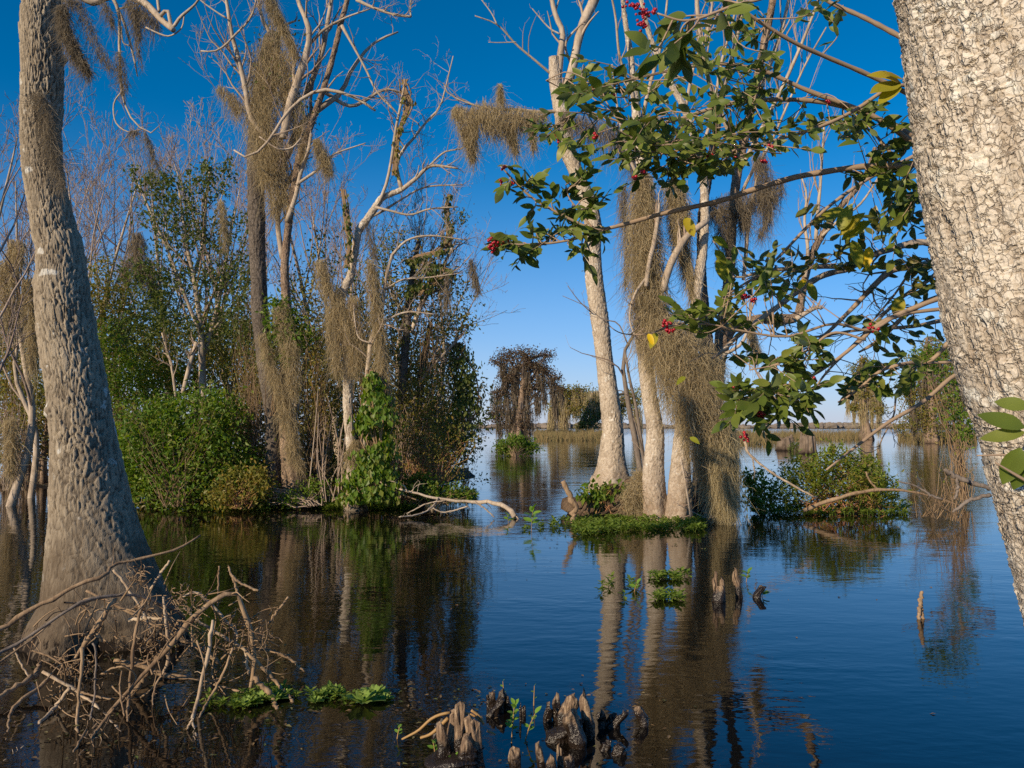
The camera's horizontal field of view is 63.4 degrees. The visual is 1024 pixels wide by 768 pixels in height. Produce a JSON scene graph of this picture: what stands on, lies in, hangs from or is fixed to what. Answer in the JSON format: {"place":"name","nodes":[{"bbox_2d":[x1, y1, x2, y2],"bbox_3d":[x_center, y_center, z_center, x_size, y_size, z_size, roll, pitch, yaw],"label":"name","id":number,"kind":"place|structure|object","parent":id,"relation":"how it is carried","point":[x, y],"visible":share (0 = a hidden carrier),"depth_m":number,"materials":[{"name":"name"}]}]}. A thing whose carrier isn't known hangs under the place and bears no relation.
{"place":"outdoors","nodes":[
{"label":"outdoors","id":0,"kind":"place"},
{"bbox_2d":[36,468,474,488],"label":"mud bank","id":1,"kind":"structure","parent":0,"point":[46,484],"depth_m":25.48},
{"bbox_2d":[0,314,45,490],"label":"bank bush","id":2,"kind":"object","parent":1,"relation":"on","point":[10,391],"visible":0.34,"depth_m":19.95,"materials":[{"name":"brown plant"}]},
{"bbox_2d":[0,125,130,497],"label":"bare tree","id":3,"kind":"object","parent":1,"relation":"on","point":[36,451],"visible":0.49,"depth_m":18.95,"materials":[{"name":"grey plant"}]},
{"bbox_2d":[5,93,154,283],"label":"bare tree","id":4,"kind":"object","parent":1,"relation":"on","point":[98,167],"visible":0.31,"depth_m":23.29,"materials":[{"name":"grey plant"}]},
{"bbox_2d":[12,122,180,287],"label":"bare tree","id":5,"kind":"object","parent":1,"relation":"on","point":[99,219],"visible":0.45,"depth_m":25.56,"materials":[{"name":"grey plant"}]},
{"bbox_2d":[87,240,153,419],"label":"tree","id":6,"kind":"object","parent":1,"relation":"on","point":[102,302],"visible":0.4,"depth_m":20.90,"materials":[{"name":"green plant"}]},
{"bbox_2d":[62,70,209,405],"bbox_3d":[-11.331,-2.843,23.757,6.431,12.151,3.986,-2,-4,39],"label":"bare tree","id":7,"kind":"object","parent":1,"relation":"on","point":[117,250],"visible":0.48,"depth_m":23.77,"materials":[{"name":"grey plant"}]},
{"bbox_2d":[102,231,182,325],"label":"spanish moss","id":8,"kind":"object","parent":7,"relation":"attached to","point":[138,240],"visible":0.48,"depth_m":21.91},
{"bbox_2d":[65,85,210,398],"bbox_3d":[-11.833,-3.348,25.989,4.450,13.551,5.288,-2,-4,35],"label":"bare tree","id":9,"kind":"object","parent":1,"relation":"on","point":[163,170],"visible":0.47,"depth_m":26.16,"materials":[{"name":"grey plant"}]},
{"bbox_2d":[97,308,209,489],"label":"bank bush","id":10,"kind":"object","parent":1,"relation":"on","point":[120,373],"visible":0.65,"depth_m":19.35,"materials":[{"name":"green plant"}]},
{"bbox_2d":[92,282,254,419],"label":"bank bush","id":11,"kind":"object","parent":1,"relation":"on","point":[182,315],"visible":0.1,"depth_m":21.82,"materials":[{"name":"green plant"}]},
{"bbox_2d":[106,307,276,482],"bbox_3d":[-7.731,0.356,20.544,4.646,4.468,2.622,0,-3,0],"label":"bank bush","id":12,"kind":"object","parent":1,"relation":"on","point":[208,371],"visible":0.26,"depth_m":20.25,"materials":[{"name":"green plant"}]},
{"bbox_2d":[96,72,295,411],"bbox_3d":[-10.535,-3.817,27.829,7.773,14.688,4.818,-1,-3,24],"label":"bare tree","id":13,"kind":"object","parent":1,"relation":"on","point":[209,150],"visible":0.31,"depth_m":27.53,"materials":[{"name":"grey plant"}]},
{"bbox_2d":[148,99,307,429],"bbox_3d":[-9.053,-2.777,25.720,4.095,12.284,5.671,-2,-4,38],"label":"bare tree","id":14,"kind":"object","parent":1,"relation":"on","point":[238,161],"visible":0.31,"depth_m":25.89,"materials":[{"name":"grey plant"}]},
{"bbox_2d":[194,313,278,455],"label":"bank bush","id":15,"kind":"object","parent":1,"relation":"on","point":[224,354],"visible":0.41,"depth_m":18.91,"materials":[{"name":"green plant"}]},
{"bbox_2d":[170,149,310,466],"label":"bare tree","id":16,"kind":"object","parent":1,"relation":"on","point":[267,250],"visible":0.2,"depth_m":22.09,"materials":[{"name":"grey plant"}]},
{"bbox_2d":[0,294,516,508],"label":"undergrowth","id":17,"kind":"object","parent":1,"relation":"on","point":[247,426],"visible":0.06,"depth_m":22.92,"materials":[{"name":"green plant"}]},
{"bbox_2d":[178,15,410,450],"bbox_3d":[-5.224,-2.678,20.419,3.091,11.368,6.234,-4,-5,53],"label":"bare tree","id":18,"kind":"object","parent":1,"relation":"on","point":[294,252],"visible":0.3,"depth_m":20.35,"materials":[{"name":"grey plant"}]},
{"bbox_2d":[246,129,386,488],"bbox_3d":[-4.891,-1.891,21.546,3.306,9.915,4.577,-1,-3,23],"label":"bare tree","id":19,"kind":"object","parent":1,"relation":"on","point":[339,195],"visible":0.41,"depth_m":21.40,"materials":[{"name":"grey plant"}]},
{"bbox_2d":[0,0,971,425],"label":"sky","id":20,"kind":"structure","parent":0,"point":[547,316],"materials":[{"name":"blue"}]},
{"bbox_2d":[0,429,1023,767],"bbox_3d":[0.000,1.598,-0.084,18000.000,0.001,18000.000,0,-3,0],"label":"water","id":21,"kind":"structure","parent":0,"point":[426,605],"depth_m":6.49,"materials":[{"name":"blue liquid"}]},
{"bbox_2d":[0,164,87,505],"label":"bare tree","id":22,"kind":"object","parent":21,"relation":"on","point":[12,500],"visible":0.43,"depth_m":17.16,"materials":[{"name":"grey plant"}]},
{"bbox_2d":[0,239,45,505],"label":"spanish moss","id":23,"kind":"object","parent":22,"relation":"hanging from","point":[10,442],"visible":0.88,"depth_m":16.92,"materials":[{"name":"plant"}]},
{"bbox_2d":[0,75,95,372],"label":"bare tree","id":24,"kind":"object","parent":21,"relation":"on","point":[19,213],"visible":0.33,"depth_m":15.15,"materials":[{"name":"grey plant"}]},
{"bbox_2d":[16,0,198,660],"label":"swamp tree","id":25,"kind":"object","parent":21,"relation":"on","point":[93,519],"visible":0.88,"depth_m":6.17,"materials":[{"name":"grey plant"}]},
{"bbox_2d":[8,84,85,228],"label":"spanish moss","id":26,"kind":"object","parent":25,"relation":"hanging from","point":[47,143],"visible":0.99,"depth_m":6.17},
{"bbox_2d":[36,1,114,107],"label":"spanish moss","id":27,"kind":"object","parent":25,"relation":"hanging from","point":[67,38],"visible":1,"depth_m":6.07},
{"bbox_2d":[52,0,137,116],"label":"spanish moss","id":28,"kind":"object","parent":25,"relation":"hanging from","point":[99,53],"visible":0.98,"depth_m":6.14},
{"bbox_2d":[89,0,167,79],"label":"spanish moss","id":29,"kind":"object","parent":25,"relation":"hanging from","point":[138,22],"visible":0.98,"depth_m":6.09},
{"bbox_2d":[0,535,297,746],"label":"dead twigs","id":30,"kind":"object","parent":21,"relation":"on","point":[149,640],"depth_m":5.00,"materials":[{"name":"wood"}]},
{"bbox_2d":[0,591,185,653],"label":"dead branch","id":31,"kind":"object","parent":30,"relation":"on","point":[16,644],"visible":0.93,"depth_m":4.79,"materials":[{"name":"wood"}]},
{"bbox_2d":[73,598,117,738],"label":"dead branch","id":32,"kind":"object","parent":31,"relation":"hanging from","point":[94,629],"visible":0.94,"depth_m":4.93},
{"bbox_2d":[98,132,252,402],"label":"glossy tree","id":33,"kind":"object","parent":21,"relation":"on","point":[201,345],"visible":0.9,"depth_m":18.42,"materials":[{"name":"green plant"}]},
{"bbox_2d":[92,566,258,727],"bbox_3d":[-1.917,1.482,4.790,0.914,0.785,0.306,2,-3,-29],"label":"dead branch","id":34,"kind":"object","parent":21,"relation":"on","point":[185,626],"visible":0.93,"depth_m":4.88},
{"bbox_2d":[112,370,275,511],"bbox_3d":[-6.485,1.146,16.593,3.573,2.853,2.736,0,-3,0],"label":"vine thicket","id":35,"kind":"object","parent":21,"relation":"on","point":[141,474],"visible":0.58,"depth_m":16.32,"materials":[{"name":"green plant"}]},
{"bbox_2d":[197,458,277,512],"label":"reddish shrub","id":36,"kind":"object","parent":21,"relation":"on","point":[220,495],"visible":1,"depth_m":15.59,"materials":[{"name":"green plant"}]},
{"bbox_2d":[246,0,297,507],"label":"broken tree","id":37,"kind":"object","parent":21,"relation":"on","point":[257,255],"visible":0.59,"depth_m":16.76,"materials":[{"name":"brown plant"}]},
{"bbox_2d":[200,201,276,462],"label":"climbing vine","id":38,"kind":"object","parent":37,"relation":"attached to","point":[237,333],"visible":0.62,"depth_m":17.52,"materials":[{"name":"green plant"}]},
{"bbox_2d":[255,287,321,415],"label":"trunk vine","id":39,"kind":"object","parent":37,"relation":"attached to","point":[308,334],"visible":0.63,"depth_m":16.33,"materials":[{"name":"green plant"}]},
{"bbox_2d":[190,678,369,708],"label":"water weed","id":40,"kind":"object","parent":21,"relation":"on","point":[243,693],"visible":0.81,"depth_m":4.90,"materials":[{"name":"green plant"}]},
{"bbox_2d":[233,473,337,510],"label":"bank bush","id":41,"kind":"object","parent":21,"relation":"on","point":[294,499],"visible":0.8,"depth_m":16.11,"materials":[{"name":"green plant"}]},
{"bbox_2d":[183,0,420,508],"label":"many limbed tree","id":42,"kind":"object","parent":21,"relation":"on","point":[284,245],"visible":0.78,"depth_m":16.52,"materials":[{"name":"grey plant"}]},
{"bbox_2d":[198,32,318,247],"bbox_3d":[-4.958,-4.906,16.529,2.587,4.394,1.790,0,-3,0],"label":"spanish moss","id":43,"kind":"object","parent":42,"relation":"hanging from","point":[269,174],"visible":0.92,"depth_m":16.57,"materials":[{"name":"plant"}]},
{"bbox_2d":[240,0,307,81],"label":"spanish moss","id":44,"kind":"object","parent":42,"relation":"hanging from","point":[275,15],"visible":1,"depth_m":16.35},
{"bbox_2d":[243,304,312,489],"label":"spanish moss","id":45,"kind":"object","parent":42,"relation":"hanging from","point":[293,381],"visible":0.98,"depth_m":16.23,"materials":[{"name":"plant"}]},
{"bbox_2d":[270,227,342,498],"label":"climbing vine","id":46,"kind":"object","parent":42,"relation":"attached to","point":[317,367],"visible":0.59,"depth_m":17.52,"materials":[{"name":"green plant"}]},
{"bbox_2d":[302,138,343,199],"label":"spanish moss","id":47,"kind":"object","parent":42,"relation":"hanging from","point":[320,155],"visible":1,"depth_m":16.35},
{"bbox_2d":[182,489,478,511],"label":"water weed","id":48,"kind":"object","parent":21,"relation":"on","point":[328,504],"visible":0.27,"depth_m":16.21,"materials":[{"name":"green plant"}]},
{"bbox_2d":[307,386,355,501],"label":"dry stalks","id":49,"kind":"object","parent":21,"relation":"on","point":[325,461],"visible":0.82,"depth_m":16.18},
{"bbox_2d":[301,141,423,490],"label":"bare tree","id":50,"kind":"object","parent":21,"relation":"on","point":[342,259],"visible":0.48,"depth_m":20.20,"materials":[{"name":"grey plant"}]},
{"bbox_2d":[320,39,486,510],"bbox_3d":[-2.060,-2.301,16.132,3.217,9.705,1.915,1,-3,-19],"label":"leaning bare tree","id":51,"kind":"object","parent":21,"relation":"on","point":[371,213],"visible":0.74,"depth_m":16.12,"materials":[{"name":"beige plant"}]},
{"bbox_2d":[288,257,376,494],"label":"spanish moss","id":52,"kind":"object","parent":51,"relation":"hanging from","point":[339,320],"visible":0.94,"depth_m":15.92,"materials":[{"name":"plant"}]},
{"bbox_2d":[321,369,417,506],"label":"heart leaf vine","id":53,"kind":"object","parent":51,"relation":"hanging from","point":[371,469],"visible":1,"depth_m":15.40,"materials":[{"name":"plant"}]},
{"bbox_2d":[347,259,404,434],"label":"spanish moss","id":54,"kind":"object","parent":51,"relation":"hanging from","point":[378,342],"visible":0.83,"depth_m":15.74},
{"bbox_2d":[391,79,416,179],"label":"heart leaf vine","id":55,"kind":"object","parent":51,"relation":"hanging from","point":[409,104],"visible":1,"depth_m":16.09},
{"bbox_2d":[322,117,524,475],"bbox_3d":[-2.176,-1.570,19.452,4.738,8.952,2.936,1,-3,-20],"label":"bare tree","id":56,"kind":"object","parent":21,"relation":"on","point":[417,230],"visible":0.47,"depth_m":19.24,"materials":[{"name":"grey plant"}]},
{"bbox_2d":[399,466,479,507],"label":"water willow","id":57,"kind":"object","parent":21,"relation":"on","point":[459,493],"visible":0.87,"depth_m":16.12,"materials":[{"name":"green plant"}]},
{"bbox_2d":[392,411,490,503],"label":"tangled bush","id":58,"kind":"object","parent":21,"relation":"on","point":[436,465],"visible":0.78,"depth_m":16.45,"materials":[{"name":"green plant"}]},
{"bbox_2d":[379,480,518,518],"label":"dead branch","id":59,"kind":"object","parent":21,"relation":"on","point":[510,510],"visible":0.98,"depth_m":14.99,"materials":[{"name":"wood"}]},
{"bbox_2d":[424,701,484,767],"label":"cypress knee","id":60,"kind":"object","parent":21,"relation":"on","point":[467,746],"visible":0.95,"depth_m":3.92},
{"bbox_2d":[0,506,934,766],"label":"floating litter","id":61,"kind":"object","parent":21,"relation":"on","point":[440,696],"visible":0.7,"depth_m":4.75,"materials":[{"name":"brown plant"}]},
{"bbox_2d":[491,431,544,456],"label":"channel bush","id":62,"kind":"object","parent":21,"relation":"on","point":[522,444],"visible":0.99,"depth_m":46.74,"materials":[{"name":"green plant"}]},
{"bbox_2d":[486,344,568,437],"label":"mossy cypress","id":63,"kind":"object","parent":21,"relation":"on","point":[525,359],"visible":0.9,"depth_m":124.48,"materials":[{"name":"brown plant"}]},
{"bbox_2d":[490,361,564,437],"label":"spanish moss","id":64,"kind":"object","parent":63,"relation":"hanging from","point":[554,404],"visible":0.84,"depth_m":124.63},
{"bbox_2d":[533,427,601,440],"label":"marsh grass","id":65,"kind":"structure","parent":21,"relation":"on","point":[564,434],"depth_m":105.87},
{"bbox_2d":[543,687,594,749],"bbox_3d":[0.282,1.742,4.352,0.297,0.340,0.456,0,-3,0],"label":"cypress knee","id":66,"kind":"object","parent":21,"relation":"on","point":[568,728],"visible":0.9,"depth_m":4.26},
{"bbox_2d":[561,476,642,519],"bbox_3d":[2.188,2.210,15.428,2.568,1.088,2.263,0,-3,0],"label":"root mound","id":67,"kind":"object","parent":21,"relation":"in","point":[567,507],"visible":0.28,"depth_m":14.58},
{"bbox_2d":[426,0,629,491],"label":"leaning pale tree","id":68,"kind":"object","parent":67,"relation":"on","point":[612,465],"visible":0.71,"depth_m":15.66,"materials":[{"name":"beige plant"}]},
{"bbox_2d":[439,82,553,180],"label":"spanish moss","id":69,"kind":"object","parent":68,"relation":"hanging from","point":[491,121],"visible":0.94,"depth_m":15.31,"materials":[{"name":"plant"}]},
{"bbox_2d":[574,474,628,513],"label":"mound plant","id":70,"kind":"object","parent":67,"relation":"on","point":[597,494],"visible":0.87,"depth_m":14.54,"materials":[{"name":"green plant"}]},
{"bbox_2d":[563,255,663,471],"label":"dark sapling","id":71,"kind":"object","parent":67,"relation":"on","point":[635,430],"visible":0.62,"depth_m":15.35,"materials":[{"name":"brown plant"}]},
{"bbox_2d":[604,462,663,518],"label":"spanish moss","id":72,"kind":"object","parent":67,"relation":"on","point":[633,490],"visible":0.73,"depth_m":14.36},
{"bbox_2d":[604,0,737,522],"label":"twin pale tree","id":73,"kind":"object","parent":67,"relation":"on","point":[653,476],"visible":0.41,"depth_m":14.15,"materials":[{"name":"beige plant"}]},
{"bbox_2d":[550,109,663,312],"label":"spanish moss","id":74,"kind":"object","parent":73,"relation":"hanging from","point":[606,134],"visible":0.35,"depth_m":14.76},
{"bbox_2d":[608,174,693,374],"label":"spanish moss","id":75,"kind":"object","parent":73,"relation":"attached to","point":[640,241],"visible":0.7,"depth_m":13.93,"materials":[{"name":"plant"}]},
{"bbox_2d":[616,308,753,517],"bbox_3d":[2.899,0.474,13.856,2.424,3.629,1.854,0,-3,0],"label":"spanish moss","id":76,"kind":"object","parent":73,"relation":"hanging from","point":[698,404],"visible":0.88,"depth_m":13.64,"materials":[{"name":"plant"}]},
{"bbox_2d":[659,179,714,317],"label":"spanish moss","id":77,"kind":"object","parent":73,"relation":"attached to","point":[686,266],"visible":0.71,"depth_m":14.12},
{"bbox_2d":[673,0,896,517],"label":"back stem tree","id":78,"kind":"object","parent":67,"relation":"on","point":[722,338],"visible":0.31,"depth_m":15.26,"materials":[{"name":"grey plant"}]},
{"bbox_2d":[688,416,759,525],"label":"spanish moss","id":79,"kind":"object","parent":78,"relation":"hanging from","point":[728,511],"visible":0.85,"depth_m":13.69,"materials":[{"name":"plant"}]},
{"bbox_2d":[692,153,788,288],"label":"spanish moss","id":80,"kind":"object","parent":78,"relation":"attached to","point":[766,201],"visible":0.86,"depth_m":15.12,"materials":[{"name":"plant"}]},
{"bbox_2d":[572,382,641,431],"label":"mossy cypress","id":81,"kind":"object","parent":21,"relation":"on","point":[591,421],"visible":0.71,"depth_m":139.53,"materials":[{"name":"green plant"}]},
{"bbox_2d":[547,511,706,535],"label":"water weed","id":82,"kind":"object","parent":21,"relation":"on","point":[611,521],"visible":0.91,"depth_m":13.19,"materials":[{"name":"green plant"}]},
{"bbox_2d":[519,510,757,601],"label":"water weed","id":83,"kind":"object","parent":21,"relation":"on","point":[660,593],"visible":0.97,"depth_m":8.42,"materials":[{"name":"green plant"}]},
{"bbox_2d":[480,0,954,470],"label":"berry bush","id":84,"kind":"object","parent":21,"relation":"on","point":[757,405],"visible":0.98,"depth_m":2.54,"materials":[{"name":"green plant"}]},
{"bbox_2d":[741,466,783,513],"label":"water bush","id":85,"kind":"object","parent":21,"relation":"on","point":[759,491],"visible":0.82,"depth_m":15.43,"materials":[{"name":"green plant"}]},
{"bbox_2d":[602,71,951,455],"bbox_3d":[1.375,0.469,3.188,2.371,2.802,1.054,2,-4,-37],"label":"yellowing bush","id":86,"kind":"object","parent":21,"relation":"on","point":[849,225],"visible":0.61,"depth_m":3.31,"materials":[{"name":"green plant"}]},
{"bbox_2d":[746,436,913,514],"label":"water bush","id":87,"kind":"object","parent":21,"relation":"in","point":[820,487],"visible":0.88,"depth_m":15.43,"materials":[{"name":"green plant"}]},
{"bbox_2d":[755,502,910,515],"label":"water weed","id":88,"kind":"object","parent":21,"relation":"on","point":[850,510],"visible":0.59,"depth_m":15.20,"materials":[{"name":"green plant"}]},
{"bbox_2d":[842,354,889,439],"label":"mossy cypress","id":89,"kind":"object","parent":21,"relation":"on","point":[867,431],"visible":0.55,"depth_m":109.60,"materials":[{"name":"brown plant"}]},
{"bbox_2d":[844,365,883,438],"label":"spanish moss","id":90,"kind":"object","parent":89,"relation":"hanging from","point":[860,415],"visible":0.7,"depth_m":109.74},
{"bbox_2d":[890,336,973,443],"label":"mossy cypress","id":91,"kind":"object","parent":21,"relation":"on","point":[931,432],"visible":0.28,"depth_m":84.58,"materials":[{"name":"brown plant"}]},
{"bbox_2d":[905,358,966,442],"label":"spanish moss","id":92,"kind":"object","parent":91,"relation":"hanging from","point":[912,415],"visible":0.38,"depth_m":84.65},
{"bbox_2d":[896,431,978,521],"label":"twig bush","id":93,"kind":"object","parent":21,"relation":"on","point":[955,515],"visible":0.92,"depth_m":13.54,"materials":[{"name":"brown plant"}]},
{"bbox_2d":[909,334,975,501],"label":"yellow bush","id":94,"kind":"object","parent":21,"relation":"on","point":[967,431],"visible":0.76,"depth_m":16.93,"materials":[{"name":"green plant"}]},
{"bbox_2d":[892,0,1023,625],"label":"plated tree","id":95,"kind":"object","parent":21,"relation":"on","point":[963,69],"visible":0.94,"depth_m":1.96,"materials":[{"name":"grey plant"}]},
{"bbox_2d":[976,397,1023,489],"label":"leaf sprig","id":96,"kind":"object","parent":95,"relation":"attached to","point":[1011,468],"visible":1,"depth_m":1.76,"materials":[{"name":"plant"}]},
{"bbox_2d":[734,426,977,444],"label":"marsh grass","id":97,"kind":"structure","parent":0,"point":[819,434],"depth_m":106.68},
{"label":"mud bank","id":98,"kind":"structure","parent":0,"visible":0},
{"bbox_2d":[294,335,364,494],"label":"bank bush","id":99,"kind":"object","parent":98,"relation":"on","point":[332,405],"visible":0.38,"depth_m":18.39,"materials":[{"name":"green plant"}]},
{"bbox_2d":[307,373,416,494],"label":"bank bush","id":100,"kind":"object","parent":98,"relation":"on","point":[331,472],"visible":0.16,"depth_m":18.07,"materials":[{"name":"green plant"}]},
{"bbox_2d":[368,361,470,502],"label":"bank bush","id":101,"kind":"object","parent":98,"relation":"on","point":[410,423],"visible":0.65,"depth_m":16.81,"materials":[{"name":"green plant"}]},
{"bbox_2d":[377,229,480,490],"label":"dark bank tree","id":102,"kind":"object","parent":98,"relation":"on","point":[403,359],"visible":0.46,"depth_m":17.36,"materials":[{"name":"green plant"}]},
{"bbox_2d":[326,224,431,485],"bbox_3d":[-2.735,-0.422,16.911,2.236,5.633,1.579,0,-3,0],"label":"climbing vine","id":103,"kind":"object","parent":102,"relation":"attached to","point":[385,313],"visible":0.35,"depth_m":16.96,"materials":[{"name":"green plant"}]},
{"bbox_2d":[365,196,487,499],"bbox_3d":[-1.758,-0.735,17.071,2.520,6.272,1.373,0,-3,0],"label":"climbing vine","id":104,"kind":"object","parent":102,"relation":"attached to","point":[463,221],"visible":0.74,"depth_m":17.14,"materials":[{"name":"green plant"}]},
{"bbox_2d":[398,194,465,300],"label":"heart leaf vine","id":105,"kind":"object","parent":102,"relation":"hanging from","point":[435,270],"visible":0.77,"depth_m":16.85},
{"bbox_2d":[435,342,497,449],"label":"heart leaf vine","id":106,"kind":"object","parent":102,"relation":"attached to","point":[468,388],"visible":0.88,"depth_m":17.37,"materials":[{"name":"plant"}]},
{"bbox_2d":[373,178,520,473],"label":"bare tree","id":107,"kind":"object","parent":98,"relation":"on","point":[455,192],"visible":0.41,"depth_m":19.05,"materials":[{"name":"grey plant"}]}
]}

